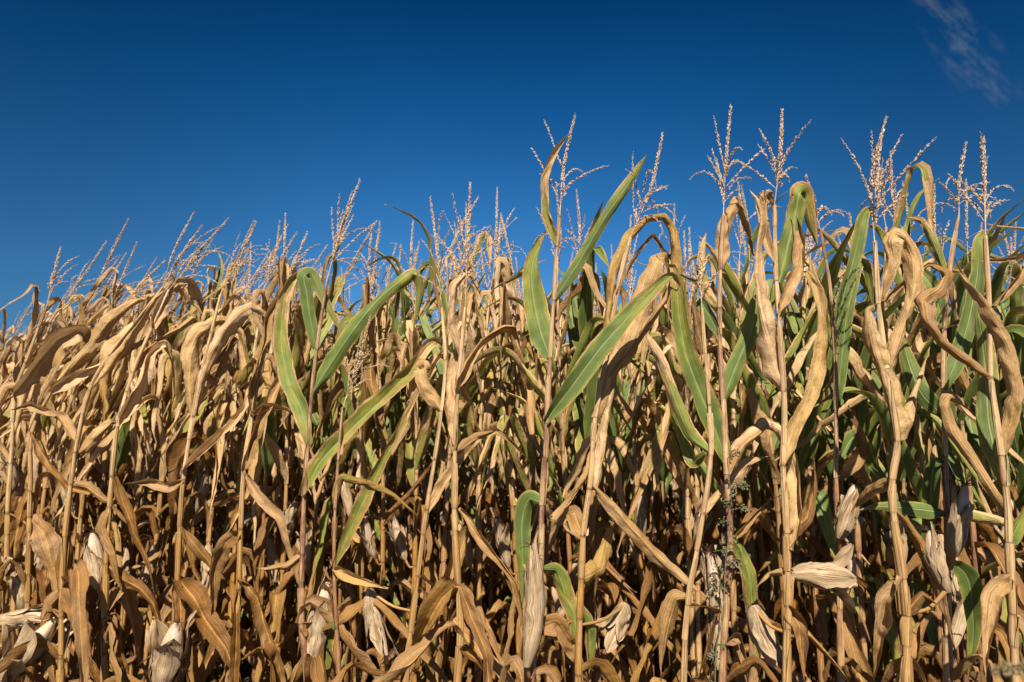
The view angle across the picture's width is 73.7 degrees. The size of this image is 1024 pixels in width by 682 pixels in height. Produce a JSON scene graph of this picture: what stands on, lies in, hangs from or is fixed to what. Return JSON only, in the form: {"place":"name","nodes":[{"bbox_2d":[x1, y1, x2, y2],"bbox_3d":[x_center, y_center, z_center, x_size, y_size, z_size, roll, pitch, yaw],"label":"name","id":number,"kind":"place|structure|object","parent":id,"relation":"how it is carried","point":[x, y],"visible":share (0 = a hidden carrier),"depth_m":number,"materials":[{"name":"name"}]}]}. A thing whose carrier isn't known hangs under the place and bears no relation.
{"place":"outdoors","nodes":[
{"label":"outdoors","id":0,"kind":"place"},
{"bbox_2d":[49,529,932,681],"bbox_3d":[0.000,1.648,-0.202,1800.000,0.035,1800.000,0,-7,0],"label":"ground","id":1,"kind":"structure","parent":0,"point":[248,675],"depth_m":4.72,"materials":[{"name":"soil"}]},
{"bbox_2d":[0,247,91,681],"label":"maize plant","id":2,"kind":"object","parent":1,"relation":"on","point":[50,355],"visible":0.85,"depth_m":3.10,"materials":[{"name":"beige plant"}]},
{"bbox_2d":[0,241,118,633],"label":"maize plant","id":3,"kind":"object","parent":1,"relation":"on","point":[19,350],"visible":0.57,"depth_m":4.19,"materials":[{"name":"brown plant"}]},
{"bbox_2d":[0,255,123,665],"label":"maize plant","id":4,"kind":"object","parent":1,"relation":"on","point":[19,437],"visible":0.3,"depth_m":4.15,"materials":[{"name":"brown plant"}]},
{"bbox_2d":[0,218,138,658],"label":"maize plant","id":5,"kind":"object","parent":1,"relation":"on","point":[5,388],"visible":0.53,"depth_m":4.02,"materials":[{"name":"brown plant"}]},
{"bbox_2d":[0,242,150,678],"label":"maize plant","id":6,"kind":"object","parent":1,"relation":"on","point":[42,508],"visible":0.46,"depth_m":3.90,"materials":[{"name":"brown plant"}]},
{"bbox_2d":[0,257,158,612],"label":"maize plant","id":7,"kind":"object","parent":1,"relation":"on","point":[106,292],"visible":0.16,"depth_m":4.94,"materials":[{"name":"brown plant"}]},
{"bbox_2d":[0,260,166,681],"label":"maize plant","id":8,"kind":"object","parent":1,"relation":"on","point":[43,540],"visible":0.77,"depth_m":3.12,"materials":[{"name":"beige plant"}]},
{"bbox_2d":[0,275,176,681],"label":"maize plant","id":9,"kind":"object","parent":1,"relation":"on","point":[50,441],"visible":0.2,"depth_m":3.99,"materials":[{"name":"brown plant"}]},
{"bbox_2d":[0,225,202,681],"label":"maize plant","id":10,"kind":"object","parent":1,"relation":"on","point":[68,595],"visible":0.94,"depth_m":2.96,"materials":[{"name":"beige plant"}]},
{"bbox_2d":[16,263,191,681],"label":"maize plant","id":11,"kind":"object","parent":1,"relation":"on","point":[103,385],"visible":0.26,"depth_m":3.81,"materials":[{"name":"brown plant"}]},
{"bbox_2d":[40,212,215,679],"bbox_3d":[-2.270,0.806,3.926,0.688,3.023,1.495,5,-9,-37],"label":"maize plant","id":12,"kind":"object","parent":1,"relation":"on","point":[115,396],"visible":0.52,"depth_m":3.80,"materials":[{"name":"brown plant"}]},
{"bbox_2d":[41,257,228,664],"bbox_3d":[-2.646,0.985,4.832,1.254,3.289,0.488,3,-8,-23],"label":"maize plant","id":13,"kind":"object","parent":1,"relation":"on","point":[102,487],"visible":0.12,"depth_m":4.78,"materials":[{"name":"brown plant"}]},
{"bbox_2d":[52,239,220,668],"bbox_3d":[-2.541,0.990,4.649,1.307,3.414,0.372,-1,-7,12],"label":"maize plant","id":14,"kind":"object","parent":1,"relation":"on","point":[81,463],"visible":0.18,"depth_m":4.71,"materials":[{"name":"brown plant"}]},
{"bbox_2d":[69,217,235,681],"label":"maize plant","id":15,"kind":"object","parent":1,"relation":"on","point":[98,555],"visible":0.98,"depth_m":2.96,"materials":[{"name":"beige plant"}]},
{"bbox_2d":[43,255,275,680],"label":"maize plant","id":16,"kind":"object","parent":1,"relation":"on","point":[147,535],"visible":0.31,"depth_m":3.77,"materials":[{"name":"brown plant"}]},
{"bbox_2d":[87,257,243,676],"bbox_3d":[-2.033,0.872,3.968,0.761,2.804,1.412,3,-8,-23],"label":"maize plant","id":17,"kind":"object","parent":1,"relation":"on","point":[124,446],"visible":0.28,"depth_m":3.83,"materials":[{"name":"brown plant"}]},
{"bbox_2d":[51,224,288,681],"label":"maize plant","id":18,"kind":"object","parent":1,"relation":"on","point":[138,503],"visible":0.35,"depth_m":3.75,"materials":[{"name":"brown plant"}]},
{"bbox_2d":[91,267,249,677],"bbox_3d":[-2.498,1.045,4.680,1.445,3.230,0.457,1,-7,-7],"label":"maize plant","id":19,"kind":"object","parent":1,"relation":"on","point":[102,507],"visible":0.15,"depth_m":4.64,"materials":[{"name":"brown plant"}]},
{"bbox_2d":[83,245,261,670],"bbox_3d":[-2.094,0.824,4.499,0.898,2.918,1.205,-2,-7,19],"label":"maize plant","id":20,"kind":"object","parent":1,"relation":"on","point":[154,474],"visible":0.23,"depth_m":4.46,"materials":[{"name":"brown plant"}]},
{"bbox_2d":[65,232,296,681],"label":"maize plant","id":21,"kind":"object","parent":1,"relation":"on","point":[154,512],"visible":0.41,"depth_m":3.64,"materials":[{"name":"brown plant"}]},
{"bbox_2d":[103,221,265,681],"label":"maize plant","id":22,"kind":"object","parent":1,"relation":"on","point":[171,648],"visible":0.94,"depth_m":2.82,"materials":[{"name":"beige plant"}]},
{"bbox_2d":[108,220,265,675],"bbox_3d":[-2.376,0.965,4.562,1.556,3.492,0.495,-5,-8,33],"label":"maize plant","id":23,"kind":"object","parent":1,"relation":"on","point":[150,499],"visible":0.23,"depth_m":4.46,"materials":[{"name":"brown plant"}]},
{"bbox_2d":[126,267,275,678],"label":"maize plant","id":24,"kind":"object","parent":1,"relation":"on","point":[194,444],"visible":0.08,"depth_m":4.54,"materials":[{"name":"brown plant"}]},
{"bbox_2d":[107,220,320,681],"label":"maize plant","id":25,"kind":"object","parent":1,"relation":"on","point":[198,517],"visible":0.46,"depth_m":3.69,"materials":[{"name":"brown plant"}]},
{"bbox_2d":[112,272,334,681],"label":"maize plant","id":26,"kind":"object","parent":1,"relation":"on","point":[229,483],"visible":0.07,"depth_m":4.49,"materials":[{"name":"brown plant"}]},
{"bbox_2d":[138,245,329,681],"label":"maize plant","id":27,"kind":"object","parent":1,"relation":"on","point":[214,421],"visible":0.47,"depth_m":3.60,"materials":[{"name":"brown plant"}]},
{"bbox_2d":[220,242,273,664],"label":"maize plant","id":28,"kind":"object","parent":1,"relation":"on","point":[240,398],"visible":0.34,"depth_m":4.42,"materials":[{"name":"brown plant"}]},
{"bbox_2d":[131,223,376,681],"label":"maize plant","id":29,"kind":"object","parent":1,"relation":"on","point":[302,356],"visible":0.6,"depth_m":3.40,"materials":[{"name":"brown plant"}]},
{"bbox_2d":[195,232,316,681],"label":"maize plant","id":30,"kind":"object","parent":1,"relation":"on","point":[226,542],"visible":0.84,"depth_m":2.74,"materials":[{"name":"beige plant"}]},
{"bbox_2d":[136,215,376,681],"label":"maize plant","id":31,"kind":"object","parent":1,"relation":"on","point":[176,455],"visible":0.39,"depth_m":3.52,"materials":[{"name":"brown plant"}]},
{"bbox_2d":[177,255,363,678],"bbox_3d":[-1.692,0.903,4.213,1.608,3.033,0.560,4,-8,-29],"label":"maize plant","id":32,"kind":"object","parent":1,"relation":"on","point":[220,599],"visible":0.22,"depth_m":4.28,"materials":[{"name":"brown plant"}]},
{"bbox_2d":[196,305,360,681],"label":"maize plant","id":33,"kind":"object","parent":1,"relation":"on","point":[287,668],"visible":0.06,"depth_m":4.28,"materials":[{"name":"brown plant"}]},
{"bbox_2d":[228,213,366,681],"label":"maize plant","id":34,"kind":"object","parent":1,"relation":"on","point":[278,628],"visible":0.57,"depth_m":3.35,"materials":[{"name":"brown plant"}]},
{"bbox_2d":[285,263,344,669],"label":"maize plant","id":35,"kind":"object","parent":1,"relation":"on","point":[314,410],"visible":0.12,"depth_m":4.21,"materials":[{"name":"brown plant"}]},
{"bbox_2d":[219,268,440,681],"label":"maize plant","id":36,"kind":"object","parent":1,"relation":"on","point":[310,541],"visible":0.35,"depth_m":3.48,"materials":[{"name":"brown plant"}]},
{"bbox_2d":[274,270,391,667],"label":"maize plant","id":37,"kind":"object","parent":1,"relation":"on","point":[316,423],"visible":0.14,"depth_m":4.13,"materials":[{"name":"brown plant"}]},
{"bbox_2d":[300,244,398,681],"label":"maize plant","id":38,"kind":"object","parent":1,"relation":"on","point":[381,319],"visible":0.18,"depth_m":4.22,"materials":[{"name":"brown plant"}]},
{"bbox_2d":[287,269,417,618],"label":"maize plant","id":39,"kind":"object","parent":1,"relation":"on","point":[327,424],"visible":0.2,"depth_m":4.20,"materials":[{"name":"brown plant"}]},
{"bbox_2d":[258,179,451,681],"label":"maize plant","id":40,"kind":"object","parent":1,"relation":"on","point":[314,627],"visible":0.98,"depth_m":2.67,"materials":[{"name":"green plant"}]},
{"bbox_2d":[336,220,398,681],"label":"maize plant","id":41,"kind":"object","parent":1,"relation":"on","point":[357,562],"visible":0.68,"depth_m":3.33,"materials":[{"name":"brown plant"}]},
{"bbox_2d":[319,315,429,679],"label":"maize plant","id":42,"kind":"object","parent":1,"relation":"on","point":[363,499],"visible":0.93,"depth_m":2.59,"materials":[{"name":"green plant"}]},
{"bbox_2d":[252,225,510,681],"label":"maize plant","id":43,"kind":"object","parent":1,"relation":"on","point":[367,535],"visible":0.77,"depth_m":3.33,"materials":[{"name":"brown plant"}]},
{"bbox_2d":[279,196,490,681],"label":"maize plant","id":44,"kind":"object","parent":1,"relation":"on","point":[316,577],"visible":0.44,"depth_m":3.40,"materials":[{"name":"brown plant"}]},
{"bbox_2d":[361,301,429,681],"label":"maize plant","id":45,"kind":"object","parent":1,"relation":"on","point":[391,422],"visible":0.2,"depth_m":4.02,"materials":[{"name":"brown plant"}]},
{"bbox_2d":[358,245,453,681],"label":"maize plant","id":46,"kind":"object","parent":1,"relation":"on","point":[375,575],"visible":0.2,"depth_m":4.01,"materials":[{"name":"brown plant"}]},
{"bbox_2d":[344,242,481,675],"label":"maize plant","id":47,"kind":"object","parent":1,"relation":"on","point":[400,489],"visible":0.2,"depth_m":4.11,"materials":[{"name":"brown plant"}]},
{"bbox_2d":[370,244,486,681],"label":"maize plant","id":48,"kind":"object","parent":1,"relation":"on","point":[423,494],"visible":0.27,"depth_m":3.92,"materials":[{"name":"brown plant"}]},
{"bbox_2d":[332,197,528,681],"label":"maize plant","id":49,"kind":"object","parent":1,"relation":"on","point":[375,624],"visible":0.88,"depth_m":2.58,"materials":[{"name":"beige plant"}]},
{"bbox_2d":[356,220,514,681],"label":"maize plant","id":50,"kind":"object","parent":1,"relation":"on","point":[411,452],"visible":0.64,"depth_m":3.20,"materials":[{"name":"brown plant"}]},
{"bbox_2d":[372,182,523,681],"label":"maize plant","id":51,"kind":"object","parent":1,"relation":"on","point":[437,599],"visible":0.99,"depth_m":2.38,"materials":[{"name":"beige plant"}]},
{"bbox_2d":[362,202,547,681],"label":"maize plant","id":52,"kind":"object","parent":1,"relation":"on","point":[444,542],"visible":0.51,"depth_m":3.26,"materials":[{"name":"brown plant"}]},
{"bbox_2d":[396,234,537,681],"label":"maize plant","id":53,"kind":"object","parent":1,"relation":"on","point":[495,624],"visible":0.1,"depth_m":3.87,"materials":[{"name":"brown plant"}]},
{"bbox_2d":[404,213,543,681],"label":"maize plant","id":54,"kind":"object","parent":1,"relation":"on","point":[485,413],"visible":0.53,"depth_m":3.14,"materials":[{"name":"brown plant"}]},
{"bbox_2d":[395,247,585,681],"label":"maize plant","id":55,"kind":"object","parent":1,"relation":"on","point":[486,525],"visible":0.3,"depth_m":3.80,"materials":[{"name":"brown plant"}]},
{"bbox_2d":[8,275,1015,619],"bbox_3d":[-2.876,1.931,11.991,28.978,3.815,9.894,-2,-7,17],"label":"maize crop","id":56,"kind":"object","parent":1,"relation":"on","point":[816,459],"visible":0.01,"depth_m":6.89,"materials":[{"name":"plant"}]},
{"bbox_2d":[463,216,570,681],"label":"maize plant","id":57,"kind":"object","parent":1,"relation":"on","point":[531,446],"visible":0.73,"depth_m":3.05,"materials":[{"name":"brown plant"}]},
{"bbox_2d":[438,256,608,681],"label":"maize plant","id":58,"kind":"object","parent":1,"relation":"on","point":[496,578],"visible":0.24,"depth_m":3.92,"materials":[{"name":"brown plant"}]},
{"bbox_2d":[449,187,636,681],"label":"maize plant","id":59,"kind":"object","parent":1,"relation":"on","point":[505,541],"visible":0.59,"depth_m":3.17,"materials":[{"name":"brown plant"}]},
{"bbox_2d":[492,252,604,681],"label":"maize plant","id":60,"kind":"object","parent":1,"relation":"on","point":[554,390],"visible":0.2,"depth_m":3.80,"materials":[{"name":"brown plant"}]},
{"bbox_2d":[498,278,604,641],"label":"maize plant","id":61,"kind":"object","parent":1,"relation":"on","point":[561,534],"visible":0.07,"depth_m":4.49,"materials":[{"name":"brown plant"}]},
{"bbox_2d":[444,189,691,681],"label":"maize plant","id":62,"kind":"object","parent":1,"relation":"on","point":[561,419],"visible":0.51,"depth_m":2.98,"materials":[{"name":"brown plant"}]},
{"bbox_2d":[498,113,679,681],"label":"maize plant","id":63,"kind":"object","parent":1,"relation":"on","point":[538,624],"visible":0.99,"depth_m":2.28,"materials":[{"name":"green plant"}]},
{"bbox_2d":[554,190,648,681],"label":"maize plant","id":64,"kind":"object","parent":1,"relation":"on","point":[581,310],"visible":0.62,"depth_m":3.03,"materials":[{"name":"brown plant"}]},
{"bbox_2d":[582,263,631,681],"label":"maize plant","id":65,"kind":"object","parent":1,"relation":"on","point":[606,470],"visible":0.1,"depth_m":3.63,"materials":[{"name":"brown plant"}]},
{"bbox_2d":[550,268,668,675],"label":"maize plant","id":66,"kind":"object","parent":1,"relation":"on","point":[633,579],"visible":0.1,"depth_m":4.28,"materials":[{"name":"brown plant"}]},
{"bbox_2d":[548,132,700,681],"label":"maize plant","id":67,"kind":"object","parent":1,"relation":"on","point":[616,622],"visible":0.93,"depth_m":2.36,"materials":[{"name":"beige plant"}]},
{"bbox_2d":[553,244,713,681],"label":"maize plant","id":68,"kind":"object","parent":1,"relation":"on","point":[614,423],"visible":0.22,"depth_m":3.73,"materials":[{"name":"brown plant"}]},
{"bbox_2d":[629,206,688,674],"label":"maize plant","id":69,"kind":"object","parent":1,"relation":"on","point":[658,518],"visible":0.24,"depth_m":3.57,"materials":[{"name":"brown plant"}]},
{"bbox_2d":[647,301,674,680],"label":"maize plant","id":70,"kind":"object","parent":1,"relation":"on","point":[665,475],"visible":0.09,"depth_m":4.24,"materials":[{"name":"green plant"}]},
{"bbox_2d":[647,300,683,677],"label":"maize plant","id":71,"kind":"object","parent":1,"relation":"on","point":[673,491],"visible":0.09,"depth_m":4.82,"materials":[{"name":"brown plant"}]},
{"bbox_2d":[515,214,816,681],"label":"maize plant","id":72,"kind":"object","parent":1,"relation":"on","point":[640,517],"visible":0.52,"depth_m":2.98,"materials":[{"name":"brown plant"}]},
{"bbox_2d":[616,231,747,681],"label":"maize plant","id":73,"kind":"object","parent":1,"relation":"on","point":[655,451],"visible":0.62,"depth_m":2.85,"materials":[{"name":"beige plant"}]},
{"bbox_2d":[603,273,772,681],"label":"maize plant","id":74,"kind":"object","parent":1,"relation":"on","point":[673,553],"visible":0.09,"depth_m":3.58,"materials":[{"name":"brown plant"}]},
{"bbox_2d":[602,227,794,681],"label":"maize plant","id":75,"kind":"object","parent":1,"relation":"on","point":[681,530],"visible":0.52,"depth_m":2.90,"materials":[{"name":"brown plant"}]},
{"bbox_2d":[662,246,737,679],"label":"maize plant","id":76,"kind":"object","parent":1,"relation":"on","point":[717,513],"visible":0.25,"depth_m":3.47,"materials":[{"name":"brown plant"}]},
{"bbox_2d":[664,262,738,681],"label":"maize plant","id":77,"kind":"object","parent":1,"relation":"on","point":[719,462],"visible":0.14,"depth_m":4.12,"materials":[{"name":"brown plant"}]},
{"bbox_2d":[647,242,767,681],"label":"maize plant","id":78,"kind":"object","parent":1,"relation":"on","point":[687,433],"visible":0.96,"depth_m":2.21,"materials":[{"name":"beige plant"}]},
{"bbox_2d":[692,449,751,681],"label":"goosefoot weed","id":79,"kind":"object","parent":1,"relation":"on","point":[714,652],"visible":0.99,"depth_m":2.10,"materials":[{"name":"green plant"}]},
{"bbox_2d":[667,104,780,681],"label":"maize plant","id":80,"kind":"object","parent":1,"relation":"on","point":[695,375],"visible":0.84,"depth_m":2.25,"materials":[{"name":"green plant"}]},
{"bbox_2d":[711,221,776,681],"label":"maize plant","id":81,"kind":"object","parent":1,"relation":"on","point":[750,549],"visible":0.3,"depth_m":3.45,"materials":[{"name":"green plant"}]},
{"bbox_2d":[611,177,917,681],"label":"maize plant","id":82,"kind":"object","parent":1,"relation":"on","point":[821,549],"visible":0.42,"depth_m":2.90,"materials":[{"name":"brown plant"}]},
{"bbox_2d":[712,310,817,681],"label":"maize plant","id":83,"kind":"object","parent":1,"relation":"on","point":[745,494],"visible":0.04,"depth_m":4.07,"materials":[{"name":"brown plant"}]},
{"bbox_2d":[665,185,875,681],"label":"maize plant","id":84,"kind":"object","parent":1,"relation":"on","point":[757,397],"visible":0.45,"depth_m":2.74,"materials":[{"name":"brown plant"}]},
{"bbox_2d":[712,108,857,681],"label":"maize plant","id":85,"kind":"object","parent":1,"relation":"on","point":[836,577],"visible":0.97,"depth_m":2.12,"materials":[{"name":"beige plant"}]},
{"bbox_2d":[768,228,831,681],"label":"maize plant","id":86,"kind":"object","parent":1,"relation":"on","point":[799,557],"visible":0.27,"depth_m":3.37,"materials":[{"name":"brown plant"}]},
{"bbox_2d":[767,247,878,681],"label":"maize plant","id":87,"kind":"object","parent":1,"relation":"on","point":[818,535],"visible":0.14,"depth_m":3.97,"materials":[{"name":"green plant"}]},
{"bbox_2d":[726,209,927,681],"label":"maize plant","id":88,"kind":"object","parent":1,"relation":"on","point":[852,642],"visible":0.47,"depth_m":2.77,"materials":[{"name":"brown plant"}]},
{"bbox_2d":[767,251,915,681],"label":"maize plant","id":89,"kind":"object","parent":1,"relation":"on","point":[828,468],"visible":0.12,"depth_m":3.33,"materials":[{"name":"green plant"}]},
{"bbox_2d":[805,174,887,681],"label":"maize plant","id":90,"kind":"object","parent":1,"relation":"on","point":[840,317],"visible":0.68,"depth_m":2.38,"materials":[{"name":"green plant"}]},
{"bbox_2d":[815,234,917,665],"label":"maize plant","id":91,"kind":"object","parent":1,"relation":"on","point":[871,560],"visible":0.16,"depth_m":3.89,"materials":[{"name":"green plant"}]},
{"bbox_2d":[815,238,935,679],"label":"maize plant","id":92,"kind":"object","parent":1,"relation":"on","point":[864,412],"visible":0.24,"depth_m":3.21,"materials":[{"name":"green plant"}]},
{"bbox_2d":[769,212,986,681],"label":"maize plant","id":93,"kind":"object","parent":1,"relation":"on","point":[892,639],"visible":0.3,"depth_m":2.67,"materials":[{"name":"brown plant"}]},
{"bbox_2d":[742,132,1023,681],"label":"maize plant","id":94,"kind":"object","parent":1,"relation":"on","point":[865,378],"visible":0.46,"depth_m":2.66,"materials":[{"name":"brown plant"}]},
{"bbox_2d":[777,259,995,681],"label":"maize plant","id":95,"kind":"object","parent":1,"relation":"on","point":[916,586],"visible":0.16,"depth_m":3.22,"materials":[{"name":"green plant"}]},
{"bbox_2d":[842,117,958,681],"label":"maize plant","id":96,"kind":"object","parent":1,"relation":"on","point":[899,244],"visible":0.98,"depth_m":2.03,"materials":[{"name":"beige plant"}]},
{"bbox_2d":[804,150,1023,681],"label":"maize plant","id":97,"kind":"object","parent":1,"relation":"on","point":[923,443],"visible":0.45,"depth_m":2.66,"materials":[{"name":"brown plant"}]},
{"bbox_2d":[857,141,1003,681],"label":"maize plant","id":98,"kind":"object","parent":1,"relation":"on","point":[958,514],"visible":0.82,"depth_m":2.23,"materials":[{"name":"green plant"}]},
{"bbox_2d":[856,181,1023,681],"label":"maize plant","id":99,"kind":"object","parent":1,"relation":"on","point":[986,557],"visible":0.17,"depth_m":3.23,"materials":[{"name":"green plant"}]},
{"bbox_2d":[865,184,1023,681],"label":"maize plant","id":100,"kind":"object","parent":1,"relation":"on","point":[959,626],"visible":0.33,"depth_m":2.61,"materials":[{"name":"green plant"}]},
{"bbox_2d":[914,132,1023,681],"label":"maize plant","id":101,"kind":"object","parent":1,"relation":"on","point":[996,426],"visible":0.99,"depth_m":1.93,"materials":[{"name":"beige plant"}]},
{"bbox_2d":[944,179,1023,681],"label":"maize plant","id":102,"kind":"object","parent":1,"relation":"on","point":[971,431],"visible":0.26,"depth_m":3.10,"materials":[{"name":"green plant"}]},
{"bbox_2d":[950,222,1023,681],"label":"maize plant","id":103,"kind":"object","parent":1,"relation":"on","point":[1017,339],"visible":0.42,"depth_m":3.10,"materials":[{"name":"brown plant"}]},
{"bbox_2d":[0,0,1023,350],"label":"sky","id":104,"kind":"structure","parent":0,"point":[154,114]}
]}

